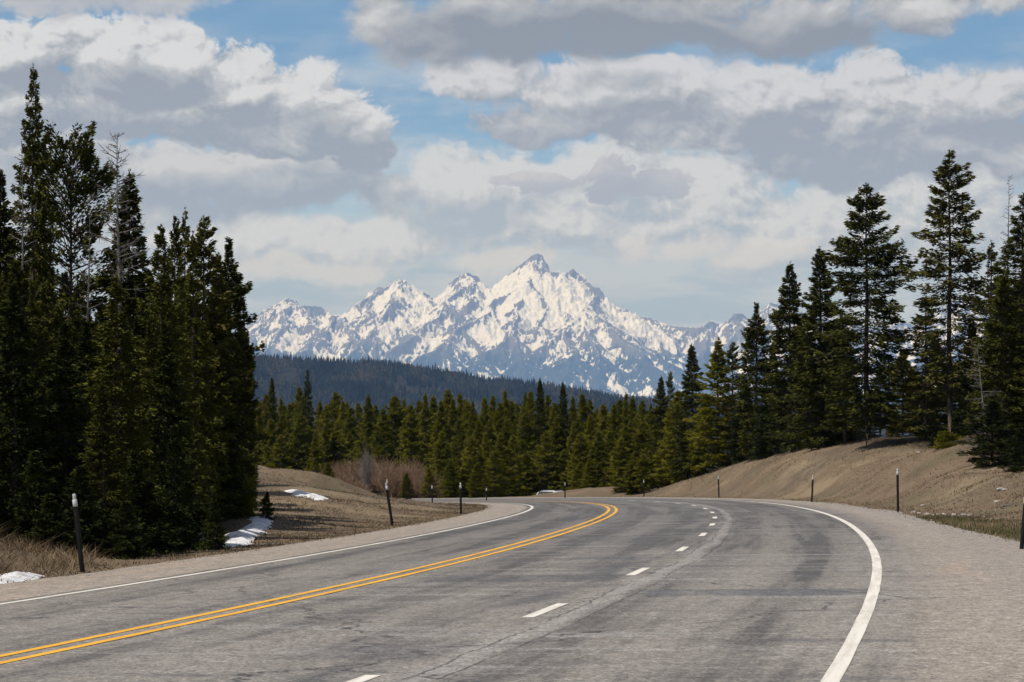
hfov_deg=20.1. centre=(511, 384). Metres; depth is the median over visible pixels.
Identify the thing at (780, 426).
fir tree
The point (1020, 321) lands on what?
fir tree
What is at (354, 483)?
willow shrub
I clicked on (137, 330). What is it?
fir tree
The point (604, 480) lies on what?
pine tree
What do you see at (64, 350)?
fir tree
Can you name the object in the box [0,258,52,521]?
fir tree
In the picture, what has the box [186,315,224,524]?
fir tree
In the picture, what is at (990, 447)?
fir tree
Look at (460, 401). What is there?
pine tree
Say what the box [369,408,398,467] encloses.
pine tree
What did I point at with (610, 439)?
pine tree
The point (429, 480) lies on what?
pine tree
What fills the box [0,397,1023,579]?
ground
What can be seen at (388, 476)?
willow shrub
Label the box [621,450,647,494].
pine tree
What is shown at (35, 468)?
fir tree
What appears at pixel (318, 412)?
pine tree
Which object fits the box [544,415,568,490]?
pine tree
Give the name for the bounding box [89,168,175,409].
fir tree
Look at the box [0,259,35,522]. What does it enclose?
fir tree
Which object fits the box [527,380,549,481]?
fir tree
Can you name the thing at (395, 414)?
pine tree
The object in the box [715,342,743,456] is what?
pine tree
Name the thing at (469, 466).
pine tree
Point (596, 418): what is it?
pine tree
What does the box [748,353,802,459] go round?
fir tree
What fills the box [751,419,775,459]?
fir tree
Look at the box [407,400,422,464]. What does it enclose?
pine tree
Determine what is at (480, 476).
pine tree
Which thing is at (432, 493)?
delineator post
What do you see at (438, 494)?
willow shrub
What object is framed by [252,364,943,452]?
forest hill
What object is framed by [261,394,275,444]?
pine tree
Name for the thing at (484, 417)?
pine tree
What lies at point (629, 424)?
pine tree
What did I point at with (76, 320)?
pine tree
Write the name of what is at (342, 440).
pine tree
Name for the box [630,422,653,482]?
pine tree
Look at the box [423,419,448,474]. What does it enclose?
pine tree
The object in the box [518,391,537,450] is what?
pine tree
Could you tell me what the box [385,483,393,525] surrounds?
delineator post
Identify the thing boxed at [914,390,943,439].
pine tree
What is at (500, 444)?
pine tree
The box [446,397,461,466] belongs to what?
pine tree
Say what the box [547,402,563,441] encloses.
pine tree
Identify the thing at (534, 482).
pine tree
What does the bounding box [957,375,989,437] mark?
fir tree
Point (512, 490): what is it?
pine tree
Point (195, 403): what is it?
pine tree
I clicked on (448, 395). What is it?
pine tree
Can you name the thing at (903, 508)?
dry grass
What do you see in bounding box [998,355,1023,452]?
fir tree
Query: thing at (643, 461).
pine tree
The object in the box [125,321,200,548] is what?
fir tree
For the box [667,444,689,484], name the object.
pine tree
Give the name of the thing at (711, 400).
pine tree
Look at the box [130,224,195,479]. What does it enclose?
pine tree
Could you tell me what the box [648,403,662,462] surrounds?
pine tree
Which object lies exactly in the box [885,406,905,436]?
pine tree
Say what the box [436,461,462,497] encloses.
pine tree
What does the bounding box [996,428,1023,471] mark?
fir tree
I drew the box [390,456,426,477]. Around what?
willow shrub
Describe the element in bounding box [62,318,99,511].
fir tree
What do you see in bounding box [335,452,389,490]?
willow shrub
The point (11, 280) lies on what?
fir tree
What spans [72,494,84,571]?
delineator post
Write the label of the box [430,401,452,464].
pine tree
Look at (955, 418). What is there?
fir tree
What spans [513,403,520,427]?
pine tree
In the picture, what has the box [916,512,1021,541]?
green weeds
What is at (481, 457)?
pine tree
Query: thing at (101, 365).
pine tree
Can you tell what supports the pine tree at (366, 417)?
on the ground at (820, 485)
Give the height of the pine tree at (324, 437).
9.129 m
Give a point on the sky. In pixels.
(676, 156)
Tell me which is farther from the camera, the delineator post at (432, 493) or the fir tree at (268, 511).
the delineator post at (432, 493)
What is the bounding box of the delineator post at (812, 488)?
[811,475,813,501]
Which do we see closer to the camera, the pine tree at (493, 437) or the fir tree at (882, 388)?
the fir tree at (882, 388)
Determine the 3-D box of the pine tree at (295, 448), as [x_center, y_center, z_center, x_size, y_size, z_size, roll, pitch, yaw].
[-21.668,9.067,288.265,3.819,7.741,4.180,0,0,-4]
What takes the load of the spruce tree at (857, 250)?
on the ground at (820, 485)
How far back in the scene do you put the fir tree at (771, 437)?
186.62 m
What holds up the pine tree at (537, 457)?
on the ground at (820, 485)
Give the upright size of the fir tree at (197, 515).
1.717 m
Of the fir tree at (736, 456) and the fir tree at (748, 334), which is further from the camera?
the fir tree at (736, 456)
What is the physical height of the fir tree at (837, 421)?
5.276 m
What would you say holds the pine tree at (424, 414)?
on the ground at (820, 485)
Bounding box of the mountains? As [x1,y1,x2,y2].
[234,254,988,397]
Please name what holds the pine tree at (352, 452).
on the ground at (820, 485)
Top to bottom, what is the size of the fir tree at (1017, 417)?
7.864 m
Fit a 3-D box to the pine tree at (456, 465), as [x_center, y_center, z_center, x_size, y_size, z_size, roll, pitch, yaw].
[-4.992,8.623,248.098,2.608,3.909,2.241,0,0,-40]
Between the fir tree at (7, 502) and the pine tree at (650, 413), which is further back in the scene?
the pine tree at (650, 413)
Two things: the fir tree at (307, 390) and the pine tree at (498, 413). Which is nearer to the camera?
the pine tree at (498, 413)
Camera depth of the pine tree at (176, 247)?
81.93 m
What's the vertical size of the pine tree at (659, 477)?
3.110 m
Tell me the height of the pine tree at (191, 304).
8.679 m
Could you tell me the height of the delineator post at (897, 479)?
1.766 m
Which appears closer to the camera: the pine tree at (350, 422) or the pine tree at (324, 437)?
the pine tree at (324, 437)
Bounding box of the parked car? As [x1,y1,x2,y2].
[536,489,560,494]
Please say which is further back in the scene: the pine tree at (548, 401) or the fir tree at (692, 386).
the pine tree at (548, 401)
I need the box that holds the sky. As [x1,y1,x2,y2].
[0,0,1023,331]
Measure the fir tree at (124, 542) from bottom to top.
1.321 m
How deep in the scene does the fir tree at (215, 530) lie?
62.43 m
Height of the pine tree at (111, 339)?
6.521 m
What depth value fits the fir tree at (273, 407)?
299.89 m
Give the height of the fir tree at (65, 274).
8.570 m
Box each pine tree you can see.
[23,119,123,476]
[54,309,95,492]
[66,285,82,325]
[68,272,170,535]
[77,350,124,506]
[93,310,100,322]
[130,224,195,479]
[147,313,202,494]
[162,216,190,374]
[172,294,216,533]
[176,230,228,517]
[182,215,239,448]
[186,326,241,515]
[201,252,244,515]
[252,442,268,465]
[255,401,267,455]
[258,417,278,466]
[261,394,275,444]
[265,434,298,469]
[271,441,283,468]
[275,397,288,441]
[275,405,294,433]
[282,437,307,470]
[284,403,293,441]
[286,433,293,467]
[287,413,313,469]
[288,394,316,453]
[289,385,304,438]
[299,425,317,460]
[302,448,312,467]
[304,431,326,471]
[309,457,321,473]
[313,399,323,446]
[316,406,334,468]
[317,423,335,469]
[320,463,335,477]
[322,431,347,468]
[326,391,348,450]
[329,431,354,467]
[334,400,349,437]
[341,406,360,449]
[345,431,354,455]
[346,439,360,463]
[349,393,379,468]
[353,402,365,439]
[364,404,380,460]
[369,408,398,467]
[376,396,413,468]
[395,398,409,456]
[395,403,427,472]
[398,473,415,499]
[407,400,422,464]
[412,392,433,469]
[419,468,438,497]
[422,394,440,460]
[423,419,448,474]
[429,430,452,497]
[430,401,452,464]
[432,445,450,478]
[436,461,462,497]
[438,389,457,460]
[440,464,458,495]
[444,462,460,497]
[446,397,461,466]
[448,419,466,470]
[453,400,470,470]
[453,469,471,497]
[456,391,465,455]
[457,457,484,497]
[458,439,492,496]
[459,427,472,468]
[459,435,483,495]
[462,400,477,452]
[465,463,488,497]
[466,419,491,477]
[477,395,493,477]
[479,431,497,487]
[481,450,510,496]
[485,432,515,496]
[486,395,497,433]
[491,402,511,471]
[491,432,496,449]
[495,389,514,448]
[499,434,528,496]
[501,418,512,471]
[503,473,520,496]
[506,398,518,440]
[509,413,540,465]
[509,438,534,476]
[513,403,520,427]
[514,452,543,495]
[516,391,529,441]
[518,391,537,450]
[521,458,544,494]
[526,419,548,476]
[530,430,557,491]
[532,444,554,489]
[541,395,552,430]
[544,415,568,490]
[545,470,562,489]
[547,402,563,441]
[549,449,572,489]
[557,464,574,490]
[558,420,577,489]
[564,396,585,438]
[565,433,596,489]
[567,461,585,489]
[573,443,600,486]
[576,394,593,441]
[577,458,600,487]
[578,413,603,483]
[578,470,593,488]
[584,399,597,441]
[587,430,612,487]
[594,402,615,450]
[594,407,602,430]
[596,476,608,487]
[602,442,628,485]
[603,404,620,444]
[603,431,617,477]
[605,437,635,492]
[610,420,640,486]
[611,399,622,435]
[616,392,635,441]
[617,426,634,476]
[618,462,639,494]
[621,395,640,453]
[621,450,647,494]
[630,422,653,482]
[631,455,654,491]
[632,400,648,453]
[641,413,654,447]
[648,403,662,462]
[650,431,676,486]
[656,390,693,483]
[657,457,671,486]
[665,372,676,426]
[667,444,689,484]
[682,430,713,478]
[683,337,740,469]
[683,398,726,472]
[710,410,734,467]
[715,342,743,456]
[881,352,922,435]
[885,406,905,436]
[898,371,939,436]
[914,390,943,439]
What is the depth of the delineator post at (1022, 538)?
55.22 m
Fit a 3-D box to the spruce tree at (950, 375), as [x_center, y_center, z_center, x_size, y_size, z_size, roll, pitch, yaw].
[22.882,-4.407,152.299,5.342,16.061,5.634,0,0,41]
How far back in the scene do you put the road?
35.75 m
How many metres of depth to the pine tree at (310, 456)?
289.36 m
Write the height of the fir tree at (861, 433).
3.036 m
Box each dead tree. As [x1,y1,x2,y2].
[9,141,38,298]
[75,191,101,366]
[91,133,149,379]
[276,375,279,402]
[292,363,299,414]
[963,345,1008,456]
[997,175,1013,375]
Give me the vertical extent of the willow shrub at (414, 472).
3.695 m
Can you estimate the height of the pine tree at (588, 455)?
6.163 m
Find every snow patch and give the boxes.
[0,571,43,583]
[213,514,272,548]
[284,489,327,499]
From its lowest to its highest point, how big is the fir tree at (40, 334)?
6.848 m
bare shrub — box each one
[357,443,378,490]
[357,454,367,488]
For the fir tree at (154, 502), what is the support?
on the ground at (820, 485)
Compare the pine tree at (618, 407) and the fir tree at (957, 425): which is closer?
the fir tree at (957, 425)
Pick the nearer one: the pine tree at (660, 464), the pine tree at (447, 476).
the pine tree at (660, 464)
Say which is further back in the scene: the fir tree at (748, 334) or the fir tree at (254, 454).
the fir tree at (748, 334)
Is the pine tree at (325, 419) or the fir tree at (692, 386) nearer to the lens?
the fir tree at (692, 386)
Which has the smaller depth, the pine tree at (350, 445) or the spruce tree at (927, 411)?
the spruce tree at (927, 411)
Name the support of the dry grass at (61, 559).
on the ground at (820, 485)
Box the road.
[0,497,1023,681]
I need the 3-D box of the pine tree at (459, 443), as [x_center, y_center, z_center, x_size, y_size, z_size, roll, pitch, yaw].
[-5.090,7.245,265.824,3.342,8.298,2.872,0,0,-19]
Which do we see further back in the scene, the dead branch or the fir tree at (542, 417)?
the fir tree at (542, 417)
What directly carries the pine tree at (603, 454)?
on the ground at (820, 485)
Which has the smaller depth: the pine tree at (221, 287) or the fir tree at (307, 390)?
the pine tree at (221, 287)
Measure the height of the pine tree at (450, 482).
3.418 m
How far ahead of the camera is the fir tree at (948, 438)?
137.57 m
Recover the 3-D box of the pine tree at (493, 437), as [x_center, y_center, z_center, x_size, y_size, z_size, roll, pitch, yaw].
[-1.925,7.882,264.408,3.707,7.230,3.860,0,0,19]
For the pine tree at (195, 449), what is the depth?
69.73 m
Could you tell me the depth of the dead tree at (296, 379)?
329.94 m
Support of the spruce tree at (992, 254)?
on the ground at (820, 485)
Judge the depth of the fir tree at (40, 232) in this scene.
77.91 m
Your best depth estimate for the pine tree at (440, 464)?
252.68 m
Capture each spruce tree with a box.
[172,207,198,373]
[813,182,918,449]
[890,295,956,438]
[895,149,993,432]
[960,239,1010,425]
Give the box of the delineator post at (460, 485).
[459,483,461,513]
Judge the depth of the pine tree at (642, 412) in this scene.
265.19 m
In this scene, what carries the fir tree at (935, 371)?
on the ground at (820, 485)
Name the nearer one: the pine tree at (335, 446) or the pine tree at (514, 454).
the pine tree at (514, 454)
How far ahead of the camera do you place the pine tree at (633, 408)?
279.09 m
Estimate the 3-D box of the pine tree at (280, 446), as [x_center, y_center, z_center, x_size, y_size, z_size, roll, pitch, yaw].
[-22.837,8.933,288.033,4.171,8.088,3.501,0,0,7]
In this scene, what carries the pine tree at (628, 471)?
on the ground at (820, 485)
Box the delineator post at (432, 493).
[431,485,432,502]
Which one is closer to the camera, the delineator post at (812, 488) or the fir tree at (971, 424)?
the delineator post at (812, 488)
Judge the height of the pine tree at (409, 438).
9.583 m
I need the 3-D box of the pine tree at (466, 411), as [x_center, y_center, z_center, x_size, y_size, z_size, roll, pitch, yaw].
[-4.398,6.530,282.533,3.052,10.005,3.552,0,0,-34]
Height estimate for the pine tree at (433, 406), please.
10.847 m
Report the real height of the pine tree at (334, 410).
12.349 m
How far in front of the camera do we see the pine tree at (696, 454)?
204.14 m
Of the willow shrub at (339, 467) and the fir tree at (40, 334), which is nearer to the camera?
the fir tree at (40, 334)
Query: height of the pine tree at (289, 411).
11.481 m
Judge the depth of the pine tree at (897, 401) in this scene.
177.60 m
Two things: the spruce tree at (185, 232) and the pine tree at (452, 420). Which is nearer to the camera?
the spruce tree at (185, 232)
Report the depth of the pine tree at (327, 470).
204.91 m
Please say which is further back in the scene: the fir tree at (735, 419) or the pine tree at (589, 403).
the pine tree at (589, 403)
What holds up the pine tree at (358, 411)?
on the ground at (820, 485)
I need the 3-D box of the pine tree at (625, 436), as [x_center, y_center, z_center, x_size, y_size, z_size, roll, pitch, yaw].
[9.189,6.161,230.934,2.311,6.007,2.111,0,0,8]
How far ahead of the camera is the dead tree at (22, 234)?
72.97 m
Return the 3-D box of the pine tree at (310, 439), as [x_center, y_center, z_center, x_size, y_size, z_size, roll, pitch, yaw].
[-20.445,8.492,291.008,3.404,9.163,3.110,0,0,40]
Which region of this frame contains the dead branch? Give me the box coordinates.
[999,502,1016,508]
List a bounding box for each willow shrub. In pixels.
[320,456,357,478]
[334,469,364,486]
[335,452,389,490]
[343,472,373,491]
[355,455,401,491]
[370,458,420,497]
[373,458,408,491]
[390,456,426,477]
[392,460,440,497]
[398,469,422,496]
[403,469,442,497]
[433,485,441,497]
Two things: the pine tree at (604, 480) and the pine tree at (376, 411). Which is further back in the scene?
the pine tree at (376, 411)
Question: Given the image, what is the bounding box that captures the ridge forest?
[249,352,773,449]
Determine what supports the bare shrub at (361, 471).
on the ground at (820, 485)
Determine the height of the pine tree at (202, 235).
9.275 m
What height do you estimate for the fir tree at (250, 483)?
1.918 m
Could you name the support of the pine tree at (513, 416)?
on the ground at (820, 485)
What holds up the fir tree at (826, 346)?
on the ground at (820, 485)
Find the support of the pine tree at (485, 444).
on the ground at (820, 485)
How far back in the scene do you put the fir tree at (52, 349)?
77.45 m
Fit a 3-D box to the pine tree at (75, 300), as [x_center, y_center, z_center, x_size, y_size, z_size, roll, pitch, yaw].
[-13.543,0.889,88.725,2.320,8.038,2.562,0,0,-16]
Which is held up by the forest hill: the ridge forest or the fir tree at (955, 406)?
the ridge forest
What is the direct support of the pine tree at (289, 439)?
on the ground at (820, 485)
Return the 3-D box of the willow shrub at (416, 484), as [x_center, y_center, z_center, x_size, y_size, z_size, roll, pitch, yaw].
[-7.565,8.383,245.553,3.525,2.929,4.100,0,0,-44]
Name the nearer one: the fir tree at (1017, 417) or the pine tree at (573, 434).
the fir tree at (1017, 417)
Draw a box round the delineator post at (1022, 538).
[1019,502,1023,548]
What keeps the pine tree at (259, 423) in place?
on the ground at (820, 485)
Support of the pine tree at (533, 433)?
on the ground at (820, 485)
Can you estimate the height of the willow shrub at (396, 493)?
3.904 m
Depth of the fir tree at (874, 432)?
199.69 m
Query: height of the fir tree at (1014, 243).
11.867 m
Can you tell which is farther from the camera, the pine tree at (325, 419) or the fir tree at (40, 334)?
the pine tree at (325, 419)
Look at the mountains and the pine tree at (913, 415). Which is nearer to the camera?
the pine tree at (913, 415)
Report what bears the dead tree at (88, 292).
on the ground at (820, 485)
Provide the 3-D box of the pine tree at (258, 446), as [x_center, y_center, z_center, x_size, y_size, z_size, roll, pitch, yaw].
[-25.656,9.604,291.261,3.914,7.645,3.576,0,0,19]
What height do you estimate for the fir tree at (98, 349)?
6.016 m
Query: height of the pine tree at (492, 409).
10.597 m
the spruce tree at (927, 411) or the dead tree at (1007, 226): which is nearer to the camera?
the dead tree at (1007, 226)
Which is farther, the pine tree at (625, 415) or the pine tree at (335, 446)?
the pine tree at (335, 446)
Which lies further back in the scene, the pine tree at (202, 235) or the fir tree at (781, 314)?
the fir tree at (781, 314)
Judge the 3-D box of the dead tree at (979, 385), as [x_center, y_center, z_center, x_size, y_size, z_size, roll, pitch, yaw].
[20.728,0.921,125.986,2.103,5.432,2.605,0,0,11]
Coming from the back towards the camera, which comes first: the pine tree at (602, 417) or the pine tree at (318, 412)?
the pine tree at (318, 412)
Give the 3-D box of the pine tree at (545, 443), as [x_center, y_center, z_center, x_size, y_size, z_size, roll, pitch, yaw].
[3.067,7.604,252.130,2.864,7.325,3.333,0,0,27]
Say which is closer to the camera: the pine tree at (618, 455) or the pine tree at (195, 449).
the pine tree at (195, 449)
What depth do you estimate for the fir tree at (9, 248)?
73.94 m
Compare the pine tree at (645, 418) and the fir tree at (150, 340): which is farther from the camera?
the pine tree at (645, 418)
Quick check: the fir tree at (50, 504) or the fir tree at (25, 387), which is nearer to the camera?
the fir tree at (50, 504)
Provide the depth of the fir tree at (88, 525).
56.93 m
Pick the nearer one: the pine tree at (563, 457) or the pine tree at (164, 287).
the pine tree at (164, 287)
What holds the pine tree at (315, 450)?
on the ground at (820, 485)
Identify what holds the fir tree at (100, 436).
on the ground at (820, 485)
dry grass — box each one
[0,520,110,576]
[582,434,1023,544]
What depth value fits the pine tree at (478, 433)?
252.37 m
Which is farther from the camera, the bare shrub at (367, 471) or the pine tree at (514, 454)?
the bare shrub at (367, 471)
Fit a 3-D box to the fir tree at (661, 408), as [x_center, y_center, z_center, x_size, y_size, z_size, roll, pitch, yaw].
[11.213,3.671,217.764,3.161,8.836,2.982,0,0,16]
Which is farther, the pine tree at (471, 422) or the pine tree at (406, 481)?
the pine tree at (471, 422)
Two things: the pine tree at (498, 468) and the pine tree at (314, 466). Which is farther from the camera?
the pine tree at (314, 466)
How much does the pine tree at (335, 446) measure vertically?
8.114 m
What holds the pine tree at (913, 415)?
on the ground at (820, 485)
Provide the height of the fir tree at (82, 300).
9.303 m
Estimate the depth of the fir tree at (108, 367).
66.03 m
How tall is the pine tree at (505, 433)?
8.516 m
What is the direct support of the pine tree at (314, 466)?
on the ground at (820, 485)
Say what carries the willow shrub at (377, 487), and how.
on the ground at (820, 485)
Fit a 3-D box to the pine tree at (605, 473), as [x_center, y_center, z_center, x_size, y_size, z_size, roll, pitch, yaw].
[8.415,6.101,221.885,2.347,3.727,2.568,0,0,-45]
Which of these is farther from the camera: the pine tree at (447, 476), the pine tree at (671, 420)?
the pine tree at (447, 476)
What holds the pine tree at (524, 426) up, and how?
on the ground at (820, 485)
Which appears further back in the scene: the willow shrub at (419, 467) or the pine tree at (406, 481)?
the willow shrub at (419, 467)
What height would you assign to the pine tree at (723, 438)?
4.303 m
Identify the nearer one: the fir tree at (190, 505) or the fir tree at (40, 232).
the fir tree at (190, 505)
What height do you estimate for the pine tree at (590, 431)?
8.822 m
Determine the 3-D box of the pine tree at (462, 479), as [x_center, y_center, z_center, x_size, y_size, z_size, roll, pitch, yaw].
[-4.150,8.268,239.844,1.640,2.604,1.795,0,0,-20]
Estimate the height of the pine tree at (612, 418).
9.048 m
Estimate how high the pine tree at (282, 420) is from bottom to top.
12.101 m
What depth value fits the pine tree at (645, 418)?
235.37 m
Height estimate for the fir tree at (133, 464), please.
2.493 m
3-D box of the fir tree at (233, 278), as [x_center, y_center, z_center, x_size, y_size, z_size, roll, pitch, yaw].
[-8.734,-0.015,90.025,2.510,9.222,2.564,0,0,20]
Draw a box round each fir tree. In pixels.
[0,168,37,296]
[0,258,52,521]
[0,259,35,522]
[0,271,46,531]
[0,281,68,539]
[0,451,26,542]
[6,64,75,348]
[6,450,75,551]
[7,279,63,506]
[17,320,115,549]
[23,494,88,553]
[30,320,72,507]
[47,465,115,557]
[48,338,66,492]
[55,270,73,326]
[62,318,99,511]
[70,381,140,557]
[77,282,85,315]
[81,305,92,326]
[88,318,111,405]
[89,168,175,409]
[89,349,134,535]
[91,501,156,559]
[104,450,175,554]
[121,307,148,477]
[123,311,173,486]
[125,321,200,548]
[133,481,184,556]
[152,425,209,552]
[167,481,225,550]
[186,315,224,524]
[194,493,231,550]
[202,236,270,511]
[206,465,263,518]
[207,312,256,520]
[230,331,260,511]
[244,374,259,489]
[259,492,276,519]
[262,378,282,463]
[298,369,318,443]
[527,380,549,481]
[553,383,572,489]
[642,375,672,488]
[666,343,716,481]
[718,379,754,463]
[730,437,749,463]
[733,302,782,459]
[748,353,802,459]
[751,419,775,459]
[762,260,816,448]
[762,395,792,452]
[767,324,824,452]
[775,245,860,450]
[797,399,817,442]
[798,320,863,447]
[824,360,863,442]
[851,398,873,439]
[858,406,881,437]
[869,374,896,435]
[913,346,956,436]
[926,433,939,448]
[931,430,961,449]
[936,362,971,432]
[941,321,981,435]
[951,403,967,435]
[955,400,1023,468]
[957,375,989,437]
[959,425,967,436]
[970,272,1023,444]
[979,192,1023,436]
[982,280,1020,426]
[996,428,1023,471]
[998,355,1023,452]
[1005,333,1023,452]
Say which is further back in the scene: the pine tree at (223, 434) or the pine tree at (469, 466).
the pine tree at (469, 466)
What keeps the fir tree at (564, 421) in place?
on the ground at (820, 485)
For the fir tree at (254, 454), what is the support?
on the ground at (820, 485)
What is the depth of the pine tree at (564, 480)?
249.81 m
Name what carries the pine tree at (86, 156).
on the ground at (820, 485)
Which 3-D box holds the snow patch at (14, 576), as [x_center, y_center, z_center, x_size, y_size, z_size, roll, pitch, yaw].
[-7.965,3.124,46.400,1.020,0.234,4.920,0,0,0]
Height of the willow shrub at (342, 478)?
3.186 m
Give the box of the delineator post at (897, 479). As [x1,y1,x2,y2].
[896,469,898,511]
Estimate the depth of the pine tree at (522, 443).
254.16 m
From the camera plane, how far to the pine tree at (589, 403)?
277.70 m
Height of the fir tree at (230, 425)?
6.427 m
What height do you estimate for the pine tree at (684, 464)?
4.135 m
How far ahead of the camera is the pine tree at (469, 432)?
260.75 m
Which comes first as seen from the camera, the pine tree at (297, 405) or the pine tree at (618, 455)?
the pine tree at (618, 455)
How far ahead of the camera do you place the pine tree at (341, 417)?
319.35 m
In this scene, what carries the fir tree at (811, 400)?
on the ground at (820, 485)
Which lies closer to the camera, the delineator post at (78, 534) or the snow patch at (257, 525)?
the delineator post at (78, 534)
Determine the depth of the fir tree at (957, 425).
159.87 m
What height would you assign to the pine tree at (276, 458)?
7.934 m
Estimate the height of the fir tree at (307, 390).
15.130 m
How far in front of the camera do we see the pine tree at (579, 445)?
243.92 m
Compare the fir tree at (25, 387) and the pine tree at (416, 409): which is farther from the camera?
the pine tree at (416, 409)
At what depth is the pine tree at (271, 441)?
289.86 m
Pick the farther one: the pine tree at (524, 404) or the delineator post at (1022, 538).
the pine tree at (524, 404)
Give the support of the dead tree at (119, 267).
on the ground at (820, 485)
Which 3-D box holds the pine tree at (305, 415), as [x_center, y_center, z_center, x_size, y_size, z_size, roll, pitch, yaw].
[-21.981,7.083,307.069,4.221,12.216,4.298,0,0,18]
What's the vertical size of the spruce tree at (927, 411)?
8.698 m
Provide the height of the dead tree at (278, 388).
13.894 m
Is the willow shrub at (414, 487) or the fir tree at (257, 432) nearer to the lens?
the fir tree at (257, 432)
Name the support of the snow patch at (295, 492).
on the ground at (820, 485)
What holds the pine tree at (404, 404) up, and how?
on the ground at (820, 485)
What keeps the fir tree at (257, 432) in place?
on the ground at (820, 485)
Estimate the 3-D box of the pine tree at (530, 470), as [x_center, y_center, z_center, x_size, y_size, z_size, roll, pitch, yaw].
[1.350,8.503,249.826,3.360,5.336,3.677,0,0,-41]
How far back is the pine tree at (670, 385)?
234.94 m
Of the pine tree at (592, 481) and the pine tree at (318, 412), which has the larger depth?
the pine tree at (318, 412)
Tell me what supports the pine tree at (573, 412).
on the ground at (820, 485)
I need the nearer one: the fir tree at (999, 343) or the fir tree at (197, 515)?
the fir tree at (197, 515)
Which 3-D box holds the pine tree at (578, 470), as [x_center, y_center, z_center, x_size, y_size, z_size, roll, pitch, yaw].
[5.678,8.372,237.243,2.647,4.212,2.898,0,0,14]
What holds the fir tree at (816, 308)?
on the ground at (820, 485)
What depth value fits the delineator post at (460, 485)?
112.71 m
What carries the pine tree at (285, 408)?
on the ground at (820, 485)
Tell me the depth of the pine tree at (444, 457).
250.56 m
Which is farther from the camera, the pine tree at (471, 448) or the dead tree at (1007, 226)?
the pine tree at (471, 448)
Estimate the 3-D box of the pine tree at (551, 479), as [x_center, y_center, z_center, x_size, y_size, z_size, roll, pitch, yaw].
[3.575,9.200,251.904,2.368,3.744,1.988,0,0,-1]
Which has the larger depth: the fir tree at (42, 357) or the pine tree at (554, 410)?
the pine tree at (554, 410)
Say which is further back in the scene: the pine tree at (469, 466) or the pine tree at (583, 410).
the pine tree at (583, 410)
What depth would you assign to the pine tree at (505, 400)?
277.31 m
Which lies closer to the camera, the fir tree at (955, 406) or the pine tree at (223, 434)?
the pine tree at (223, 434)
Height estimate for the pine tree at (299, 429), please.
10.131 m
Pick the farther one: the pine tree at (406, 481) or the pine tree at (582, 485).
the pine tree at (406, 481)

